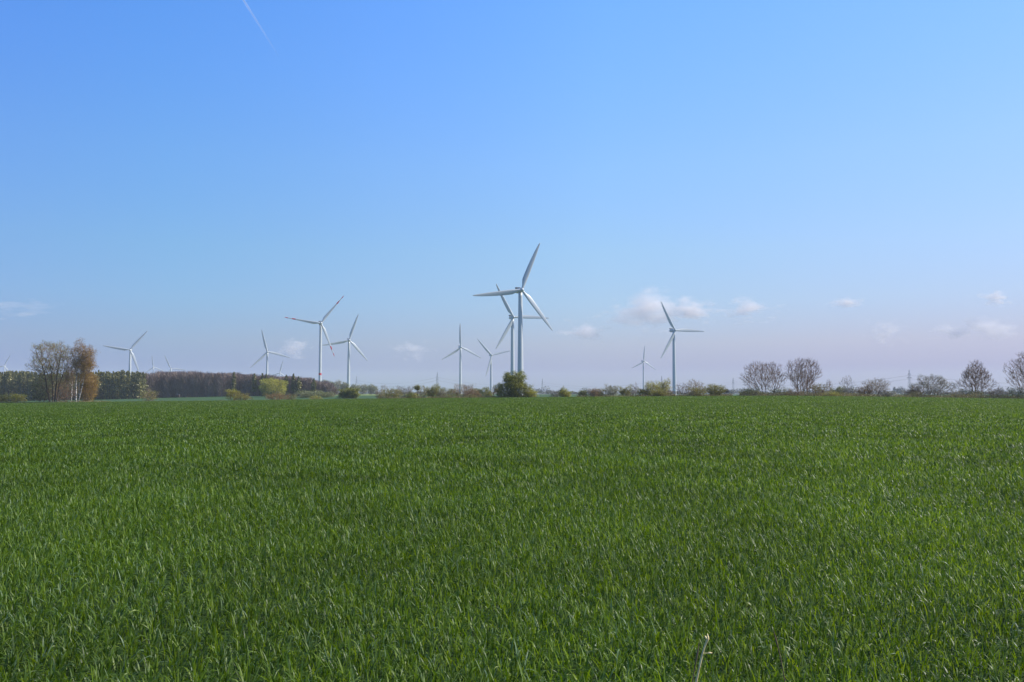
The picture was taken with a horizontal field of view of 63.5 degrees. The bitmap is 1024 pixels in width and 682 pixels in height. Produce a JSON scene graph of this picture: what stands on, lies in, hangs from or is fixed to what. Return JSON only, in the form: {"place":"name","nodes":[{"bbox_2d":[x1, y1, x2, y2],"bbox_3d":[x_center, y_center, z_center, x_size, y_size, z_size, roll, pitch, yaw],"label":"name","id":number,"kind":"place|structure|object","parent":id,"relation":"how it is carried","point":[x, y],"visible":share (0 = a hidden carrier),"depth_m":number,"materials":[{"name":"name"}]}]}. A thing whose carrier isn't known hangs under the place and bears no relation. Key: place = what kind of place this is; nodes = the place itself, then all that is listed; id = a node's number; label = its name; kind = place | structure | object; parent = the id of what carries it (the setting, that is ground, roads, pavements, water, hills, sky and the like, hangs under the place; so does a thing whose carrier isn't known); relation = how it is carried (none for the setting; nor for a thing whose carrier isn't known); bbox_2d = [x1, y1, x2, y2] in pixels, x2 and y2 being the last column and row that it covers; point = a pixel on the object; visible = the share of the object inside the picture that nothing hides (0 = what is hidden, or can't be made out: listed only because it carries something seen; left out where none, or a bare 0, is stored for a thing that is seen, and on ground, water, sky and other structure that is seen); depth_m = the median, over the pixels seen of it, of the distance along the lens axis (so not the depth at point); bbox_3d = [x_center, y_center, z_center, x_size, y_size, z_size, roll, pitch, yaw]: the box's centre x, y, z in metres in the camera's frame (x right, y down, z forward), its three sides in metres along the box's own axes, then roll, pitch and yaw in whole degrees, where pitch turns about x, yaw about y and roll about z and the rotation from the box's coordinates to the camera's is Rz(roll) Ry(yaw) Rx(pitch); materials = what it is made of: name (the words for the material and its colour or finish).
{"place":"outdoors","nodes":[
{"label":"outdoors","id":0,"kind":"place"},
{"bbox_2d":[0,394,1023,681],"bbox_3d":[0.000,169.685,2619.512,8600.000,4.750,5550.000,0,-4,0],"label":"ground","id":1,"kind":"structure","parent":0,"point":[272,594],"depth_m":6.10,"materials":[{"name":"green plant"}]},
{"bbox_2d":[2,393,27,402],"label":"field edge bush","id":2,"kind":"object","parent":1,"relation":"on","point":[20,398],"visible":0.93,"depth_m":270.04,"materials":[{"name":"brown plant"}]},
{"bbox_2d":[27,375,54,401],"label":"underwood shrub","id":3,"kind":"object","parent":1,"relation":"on","point":[41,391],"visible":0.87,"depth_m":269.23,"materials":[{"name":"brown plant"}]},
{"bbox_2d":[24,340,77,401],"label":"willow tree","id":4,"kind":"object","parent":1,"relation":"on","point":[51,369],"visible":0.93,"depth_m":266.98,"materials":[{"name":"plant"}]},
{"bbox_2d":[45,379,78,401],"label":"underwood shrub","id":5,"kind":"object","parent":1,"relation":"on","point":[63,396],"visible":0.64,"depth_m":275.21,"materials":[{"name":"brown plant"}]},
{"bbox_2d":[63,366,75,400],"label":"birch tree","id":6,"kind":"object","parent":1,"relation":"on","point":[68,375],"visible":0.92,"depth_m":267.16,"materials":[{"name":"brown plant"}]},
{"bbox_2d":[0,370,148,400],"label":"pine wood","id":7,"kind":"object","parent":1,"relation":"on","point":[116,385],"visible":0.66,"depth_m":558.21,"materials":[{"name":"green plant"}]},
{"bbox_2d":[67,337,96,401],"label":"birch tree","id":8,"kind":"object","parent":1,"relation":"on","point":[79,349],"visible":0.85,"depth_m":265.66,"materials":[{"name":"brown plant"}]},
{"bbox_2d":[75,373,99,401],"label":"weeping shrub","id":9,"kind":"object","parent":1,"relation":"on","point":[87,390],"visible":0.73,"depth_m":272.06,"materials":[{"name":"brown plant"}]},
{"bbox_2d":[76,348,100,401],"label":"birch tree","id":10,"kind":"object","parent":1,"relation":"on","point":[87,364],"visible":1,"depth_m":264.75,"materials":[{"name":"brown plant"}]},
{"bbox_2d":[103,331,146,376],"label":"wind turbine","id":11,"kind":"object","parent":1,"relation":"on","point":[130,350],"visible":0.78,"depth_m":1321.52,"materials":[{"name":"paint"}]},
{"bbox_2d":[142,387,160,400],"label":"field edge bush","id":12,"kind":"object","parent":1,"relation":"on","point":[148,395],"visible":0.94,"depth_m":270.85,"materials":[{"name":"brown plant"}]},
{"bbox_2d":[144,357,162,373],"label":"wind turbine","id":13,"kind":"object","parent":1,"relation":"on","point":[153,367],"visible":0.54,"depth_m":2695.81,"materials":[{"name":"paint"}]},
{"bbox_2d":[165,356,184,372],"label":"wind turbine","id":14,"kind":"object","parent":1,"relation":"on","point":[170,370],"visible":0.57,"depth_m":2254.48,"materials":[{"name":"paint"}]},
{"bbox_2d":[224,389,240,399],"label":"field edge bush","id":15,"kind":"object","parent":1,"relation":"on","point":[231,395],"visible":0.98,"depth_m":266.80,"materials":[{"name":"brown plant"}]},
{"bbox_2d":[231,372,235,393],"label":"spruce tree","id":16,"kind":"object","parent":1,"relation":"on","point":[233,383],"visible":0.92,"depth_m":576.92,"materials":[{"name":"green plant"}]},
{"bbox_2d":[135,370,339,397],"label":"bare wood","id":17,"kind":"object","parent":1,"relation":"on","point":[169,384],"visible":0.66,"depth_m":582.16,"materials":[{"name":"grey plant"}]},
{"bbox_2d":[231,393,254,399],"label":"field edge bush","id":18,"kind":"object","parent":1,"relation":"on","point":[243,396],"visible":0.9,"depth_m":266.48,"materials":[{"name":"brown plant"}]},
{"bbox_2d":[251,373,257,391],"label":"spruce tree","id":19,"kind":"object","parent":1,"relation":"on","point":[254,383],"visible":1,"depth_m":576.94,"materials":[{"name":"green plant"}]},
{"bbox_2d":[259,373,263,391],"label":"spruce tree","id":20,"kind":"object","parent":1,"relation":"on","point":[262,378],"visible":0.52,"depth_m":576.88,"materials":[{"name":"green plant"}]},
{"bbox_2d":[250,330,289,374],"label":"wind turbine","id":21,"kind":"object","parent":1,"relation":"on","point":[263,355],"visible":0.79,"depth_m":1443.09,"materials":[{"name":"paint"}]},
{"bbox_2d":[259,377,287,396],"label":"yellow tree","id":22,"kind":"object","parent":1,"relation":"on","point":[274,385],"visible":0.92,"depth_m":517.49,"materials":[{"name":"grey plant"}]},
{"bbox_2d":[264,391,291,399],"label":"field edge bush","id":23,"kind":"object","parent":1,"relation":"on","point":[279,397],"visible":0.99,"depth_m":266.72,"materials":[{"name":"brown plant"}]},
{"bbox_2d":[283,375,289,391],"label":"spruce tree","id":24,"kind":"object","parent":1,"relation":"on","point":[286,379],"visible":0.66,"depth_m":577.12,"materials":[{"name":"green plant"}]},
{"bbox_2d":[284,392,297,399],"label":"field edge bush","id":25,"kind":"object","parent":1,"relation":"on","point":[293,397],"visible":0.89,"depth_m":269.48,"materials":[{"name":"green plant"}]},
{"bbox_2d":[291,373,295,393],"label":"spruce tree","id":26,"kind":"object","parent":1,"relation":"on","point":[292,383],"visible":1,"depth_m":576.76,"materials":[{"name":"green plant"}]},
{"bbox_2d":[295,376,301,394],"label":"spruce tree","id":27,"kind":"object","parent":1,"relation":"on","point":[298,384],"visible":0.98,"depth_m":576.48,"materials":[{"name":"green plant"}]},
{"bbox_2d":[294,390,324,397],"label":"hedge","id":28,"kind":"object","parent":1,"relation":"on","point":[306,394],"visible":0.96,"depth_m":467.81,"materials":[{"name":"green plant"}]},
{"bbox_2d":[285,297,342,381],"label":"wind turbine","id":29,"kind":"object","parent":1,"relation":"on","point":[321,326],"visible":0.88,"depth_m":991.25,"materials":[{"name":"paint"}]},
{"bbox_2d":[311,378,316,390],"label":"spruce tree","id":30,"kind":"object","parent":1,"relation":"on","point":[314,386],"visible":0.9,"depth_m":576.36,"materials":[{"name":"green plant"}]},
{"bbox_2d":[317,391,334,397],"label":"hedge","id":31,"kind":"object","parent":1,"relation":"on","point":[325,395],"visible":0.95,"depth_m":473.35,"materials":[{"name":"green plant"}]},
{"bbox_2d":[336,389,346,397],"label":"dark bush","id":32,"kind":"object","parent":1,"relation":"on","point":[341,394],"visible":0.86,"depth_m":430.02,"materials":[{"name":"green plant"}]},
{"bbox_2d":[322,314,367,387],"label":"wind turbine","id":33,"kind":"object","parent":1,"relation":"on","point":[348,359],"visible":0.84,"depth_m":1195.02,"materials":[{"name":"paint"}]},
{"bbox_2d":[340,382,349,390],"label":"distant tree","id":34,"kind":"object","parent":1,"relation":"on","point":[344,385],"visible":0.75,"depth_m":897.84,"materials":[{"name":"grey plant"}]},
{"bbox_2d":[343,387,361,397],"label":"dark bush","id":35,"kind":"object","parent":1,"relation":"on","point":[352,392],"visible":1,"depth_m":427.91,"materials":[{"name":"green plant"}]},
{"bbox_2d":[350,384,361,391],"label":"distant tree","id":36,"kind":"object","parent":1,"relation":"on","point":[354,386],"visible":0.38,"depth_m":909.41,"materials":[{"name":"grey plant"}]},
{"bbox_2d":[359,384,367,394],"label":"distant tree","id":37,"kind":"object","parent":1,"relation":"on","point":[363,386],"visible":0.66,"depth_m":920.50,"materials":[{"name":"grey plant"}]},
{"bbox_2d":[363,384,377,393],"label":"distant tree","id":38,"kind":"object","parent":1,"relation":"on","point":[369,388],"visible":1,"depth_m":896.87,"materials":[{"name":"green plant"}]},
{"bbox_2d":[378,386,404,397],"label":"field edge bush","id":39,"kind":"object","parent":1,"relation":"on","point":[397,394],"visible":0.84,"depth_m":267.91,"materials":[{"name":"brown plant"}]},
{"bbox_2d":[392,386,414,397],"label":"field edge bush","id":40,"kind":"object","parent":1,"relation":"on","point":[402,393],"visible":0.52,"depth_m":274.20,"materials":[{"name":"grey plant"}]},
{"bbox_2d":[404,391,419,397],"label":"field edge bush","id":41,"kind":"object","parent":1,"relation":"on","point":[412,395],"visible":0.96,"depth_m":263.92,"materials":[{"name":"green plant"}]},
{"bbox_2d":[416,385,427,396],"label":"blossom bush","id":42,"kind":"object","parent":1,"relation":"on","point":[424,395],"visible":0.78,"depth_m":271.27,"materials":[{"name":"beige plant"}]},
{"bbox_2d":[422,383,445,396],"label":"field edge bush","id":43,"kind":"object","parent":1,"relation":"on","point":[433,389],"visible":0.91,"depth_m":268.68,"materials":[{"name":"green plant"}]},
{"bbox_2d":[437,388,445,397],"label":"blossom bush","id":44,"kind":"object","parent":1,"relation":"on","point":[443,393],"visible":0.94,"depth_m":266.63,"materials":[{"name":"brown plant"}]},
{"bbox_2d":[444,389,461,397],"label":"field edge bush","id":45,"kind":"object","parent":1,"relation":"on","point":[451,393],"visible":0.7,"depth_m":270.33,"materials":[{"name":"green plant"}]},
{"bbox_2d":[442,324,480,391],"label":"wind turbine","id":46,"kind":"object","parent":1,"relation":"on","point":[460,362],"visible":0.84,"depth_m":1379.89,"materials":[{"name":"paint"}]},
{"bbox_2d":[451,383,475,397],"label":"bare tree","id":47,"kind":"object","parent":1,"relation":"on","point":[462,392],"visible":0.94,"depth_m":268.84,"materials":[{"name":"beige plant"}]},
{"bbox_2d":[465,388,479,397],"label":"field edge bush","id":48,"kind":"object","parent":1,"relation":"on","point":[474,392],"visible":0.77,"depth_m":267.90,"materials":[{"name":"brown plant"}]},
{"bbox_2d":[473,386,489,396],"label":"field edge bush","id":49,"kind":"object","parent":1,"relation":"on","point":[480,391],"visible":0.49,"depth_m":328.46,"materials":[{"name":"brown plant"}]},
{"bbox_2d":[482,388,493,396],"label":"field edge bush","id":50,"kind":"object","parent":1,"relation":"on","point":[488,394],"visible":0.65,"depth_m":319.20,"materials":[{"name":"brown plant"}]},
{"bbox_2d":[478,340,510,391],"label":"wind turbine","id":51,"kind":"object","parent":1,"relation":"on","point":[490,355],"visible":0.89,"depth_m":1494.04,"materials":[{"name":"paint"}]},
{"bbox_2d":[0,390,1023,402],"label":"verge scrub","id":52,"kind":"object","parent":1,"relation":"on","point":[847,394],"visible":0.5,"depth_m":264.34,"materials":[{"name":"plant"}]},
{"bbox_2d":[491,370,532,397],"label":"dark bush","id":53,"kind":"object","parent":1,"relation":"on","point":[510,385],"visible":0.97,"depth_m":261.96,"materials":[{"name":"green plant"}]},
{"bbox_2d":[473,243,552,392],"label":"wind turbine","id":54,"kind":"object","parent":1,"relation":"on","point":[519,290],"visible":0.88,"depth_m":640.03,"materials":[{"name":"paint"}]},
{"bbox_2d":[496,284,548,375],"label":"wind turbine","id":55,"kind":"object","parent":1,"relation":"on","point":[511,322],"visible":0.78,"depth_m":875.47,"materials":[{"name":"paint"}]},
{"bbox_2d":[520,387,538,396],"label":"field edge bush","id":56,"kind":"object","parent":1,"relation":"on","point":[531,393],"visible":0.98,"depth_m":262.03,"materials":[{"name":"green plant"}]},
{"bbox_2d":[549,390,558,396],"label":"field edge bush","id":57,"kind":"object","parent":1,"relation":"on","point":[554,393],"visible":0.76,"depth_m":299.07,"materials":[{"name":"brown plant"}]},
{"bbox_2d":[559,388,572,396],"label":"field edge bush","id":58,"kind":"object","parent":1,"relation":"on","point":[568,393],"visible":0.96,"depth_m":269.20,"materials":[{"name":"green plant"}]},
{"bbox_2d":[576,390,588,396],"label":"field edge bush","id":59,"kind":"object","parent":1,"relation":"on","point":[582,393],"visible":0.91,"depth_m":266.36,"materials":[{"name":"green plant"}]},
{"bbox_2d":[586,388,600,396],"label":"field edge bush","id":60,"kind":"object","parent":1,"relation":"on","point":[595,391],"visible":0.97,"depth_m":265.92,"materials":[{"name":"brown plant"}]},
{"bbox_2d":[597,388,606,396],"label":"field edge bush","id":61,"kind":"object","parent":1,"relation":"on","point":[602,391],"visible":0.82,"depth_m":268.55,"materials":[{"name":"brown plant"}]},
{"bbox_2d":[603,384,618,395],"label":"field edge bush","id":62,"kind":"object","parent":1,"relation":"on","point":[611,391],"visible":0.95,"depth_m":267.11,"materials":[{"name":"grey plant"}]},
{"bbox_2d":[617,385,632,395],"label":"field edge bush","id":63,"kind":"object","parent":1,"relation":"on","point":[625,392],"visible":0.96,"depth_m":270.96,"materials":[{"name":"green plant"}]},
{"bbox_2d":[636,387,650,395],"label":"field edge bush","id":64,"kind":"object","parent":1,"relation":"on","point":[641,391],"visible":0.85,"depth_m":266.54,"materials":[{"name":"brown plant"}]},
{"bbox_2d":[632,346,655,388],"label":"wind turbine","id":65,"kind":"object","parent":1,"relation":"on","point":[642,361],"visible":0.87,"depth_m":2103.00,"materials":[{"name":"paint"}]},
{"bbox_2d":[643,380,661,394],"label":"golden bush","id":66,"kind":"object","parent":1,"relation":"on","point":[652,387],"visible":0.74,"depth_m":267.25,"materials":[{"name":"green plant"}]},
{"bbox_2d":[649,389,667,395],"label":"field edge bush","id":67,"kind":"object","parent":1,"relation":"on","point":[660,392],"visible":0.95,"depth_m":263.05,"materials":[{"name":"green plant"}]},
{"bbox_2d":[655,378,670,394],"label":"golden bush","id":68,"kind":"object","parent":1,"relation":"on","point":[666,388],"visible":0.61,"depth_m":270.83,"materials":[{"name":"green plant"}]},
{"bbox_2d":[338,386,1023,393],"bbox_3d":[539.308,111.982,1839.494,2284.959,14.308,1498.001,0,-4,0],"label":"distant woodland","id":69,"kind":"object","parent":1,"relation":"on","point":[899,390],"visible":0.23,"depth_m":1327.86,"materials":[{"name":"plant"}]},
{"bbox_2d":[661,302,704,394],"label":"wind turbine","id":70,"kind":"object","parent":1,"relation":"on","point":[673,330],"visible":0.96,"depth_m":1001.78,"materials":[{"name":"paint"}]},
{"bbox_2d":[676,383,689,394],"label":"bare tree","id":71,"kind":"object","parent":1,"relation":"on","point":[678,389],"visible":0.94,"depth_m":268.66,"materials":[{"name":"grey plant"}]},
{"bbox_2d":[684,380,704,394],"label":"bare tree","id":72,"kind":"object","parent":1,"relation":"on","point":[693,385],"visible":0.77,"depth_m":266.69,"materials":[{"name":"beige plant"}]},
{"bbox_2d":[692,643,698,681],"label":"dry stalk","id":73,"kind":"object","parent":1,"relation":"on","point":[695,661],"visible":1,"depth_m":2.54,"materials":[{"name":"plant"}]},
{"bbox_2d":[687,385,710,395],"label":"field edge bush","id":74,"kind":"object","parent":1,"relation":"on","point":[692,390],"visible":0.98,"depth_m":262.84,"materials":[{"name":"green plant"}]},
{"bbox_2d":[695,634,711,681],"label":"dry stalk","id":75,"kind":"object","parent":1,"relation":"on","point":[705,644],"visible":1,"depth_m":2.83,"materials":[{"name":"beige plant"}]},
{"bbox_2d":[705,384,727,395],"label":"field edge bush","id":76,"kind":"object","parent":1,"relation":"on","point":[711,390],"visible":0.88,"depth_m":266.20,"materials":[{"name":"green plant"}]},
{"bbox_2d":[736,387,762,395],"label":"field edge bush","id":77,"kind":"object","parent":1,"relation":"on","point":[744,390],"visible":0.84,"depth_m":266.40,"materials":[{"name":"brown plant"}]},
{"bbox_2d":[738,361,785,395],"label":"bare tree","id":78,"kind":"object","parent":1,"relation":"on","point":[762,369],"visible":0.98,"depth_m":269.87,"materials":[{"name":"brown plant"}]},
{"bbox_2d":[773,630,785,681],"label":"dry stalk","id":79,"kind":"object","parent":1,"relation":"on","point":[779,655],"visible":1,"depth_m":2.54,"materials":[{"name":"grey plant"}]},
{"bbox_2d":[770,387,792,394],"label":"field edge bush","id":80,"kind":"object","parent":1,"relation":"on","point":[778,390],"visible":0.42,"depth_m":273.82,"materials":[{"name":"grey plant"}]},
{"bbox_2d":[784,388,808,395],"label":"field edge bush","id":81,"kind":"object","parent":1,"relation":"on","point":[795,392],"visible":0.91,"depth_m":264.13,"materials":[{"name":"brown plant"}]},
{"bbox_2d":[784,358,821,393],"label":"bare tree","id":82,"kind":"object","parent":1,"relation":"on","point":[797,373],"visible":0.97,"depth_m":268.70,"materials":[{"name":"brown plant"}]},
{"bbox_2d":[809,382,829,394],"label":"field edge bush","id":83,"kind":"object","parent":1,"relation":"on","point":[819,389],"visible":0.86,"depth_m":266.59,"materials":[{"name":"brown plant"}]},
{"bbox_2d":[823,391,840,395],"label":"field edge bush","id":84,"kind":"object","parent":1,"relation":"on","point":[829,393],"visible":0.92,"depth_m":262.75,"materials":[{"name":"green plant"}]},
{"bbox_2d":[830,386,847,394],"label":"field edge bush","id":85,"kind":"object","parent":1,"relation":"on","point":[839,389],"visible":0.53,"depth_m":283.75,"materials":[{"name":"green plant"}]},
{"bbox_2d":[839,376,853,390],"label":"bare sapling","id":86,"kind":"object","parent":1,"relation":"on","point":[846,382],"visible":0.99,"depth_m":269.47,"materials":[{"name":"grey plant"}]},
{"bbox_2d":[841,387,856,394],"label":"field edge bush","id":87,"kind":"object","parent":1,"relation":"on","point":[845,391],"visible":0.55,"depth_m":279.22,"materials":[{"name":"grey plant"}]},
{"bbox_2d":[855,385,872,395],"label":"field edge bush","id":88,"kind":"object","parent":1,"relation":"on","point":[864,390],"visible":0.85,"depth_m":268.47,"materials":[{"name":"grey plant"}]},
{"bbox_2d":[861,377,888,393],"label":"bare tree","id":89,"kind":"object","parent":1,"relation":"on","point":[876,385],"visible":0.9,"depth_m":269.82,"materials":[{"name":"grey plant"}]},
{"bbox_2d":[879,391,894,396],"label":"field edge bush","id":90,"kind":"object","parent":1,"relation":"on","point":[885,393],"visible":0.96,"depth_m":264.19,"materials":[{"name":"grey plant"}]},
{"bbox_2d":[902,387,926,396],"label":"field edge bush","id":91,"kind":"object","parent":1,"relation":"on","point":[915,390],"visible":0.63,"depth_m":269.95,"materials":[{"name":"plant"}]},
{"bbox_2d":[908,373,958,396],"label":"blossom tree","id":92,"kind":"object","parent":1,"relation":"on","point":[935,385],"visible":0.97,"depth_m":268.56,"materials":[{"name":"grey plant"}]},
{"bbox_2d":[949,389,965,395],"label":"field edge bush","id":93,"kind":"object","parent":1,"relation":"on","point":[959,391],"visible":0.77,"depth_m":266.95,"materials":[{"name":"beige plant"}]},
{"bbox_2d":[954,389,987,397],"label":"field edge bush","id":94,"kind":"object","parent":1,"relation":"on","point":[971,391],"visible":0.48,"depth_m":270.53,"materials":[{"name":"brown plant"}]},
{"bbox_2d":[954,359,998,392],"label":"bare tree","id":95,"kind":"object","parent":1,"relation":"on","point":[973,377],"visible":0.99,"depth_m":270.98,"materials":[{"name":"brown plant"}]},
{"bbox_2d":[978,388,1012,397],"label":"field edge bush","id":96,"kind":"object","parent":1,"relation":"on","point":[993,391],"visible":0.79,"depth_m":267.02,"materials":[{"name":"grey plant"}]},
{"bbox_2d":[1002,352,1023,389],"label":"bare tree","id":97,"kind":"object","parent":1,"relation":"on","point":[1017,376],"visible":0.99,"depth_m":269.16,"materials":[{"name":"brown plant"}]},
{"bbox_2d":[1004,387,1023,397],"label":"field edge bush","id":98,"kind":"object","parent":1,"relation":"on","point":[1014,393],"visible":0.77,"depth_m":269.10,"materials":[{"name":"plant"}]},
{"bbox_2d":[0,0,1023,393],"label":"sky","id":99,"kind":"structure","parent":0,"point":[838,184],"materials":[{"name":"blue"}]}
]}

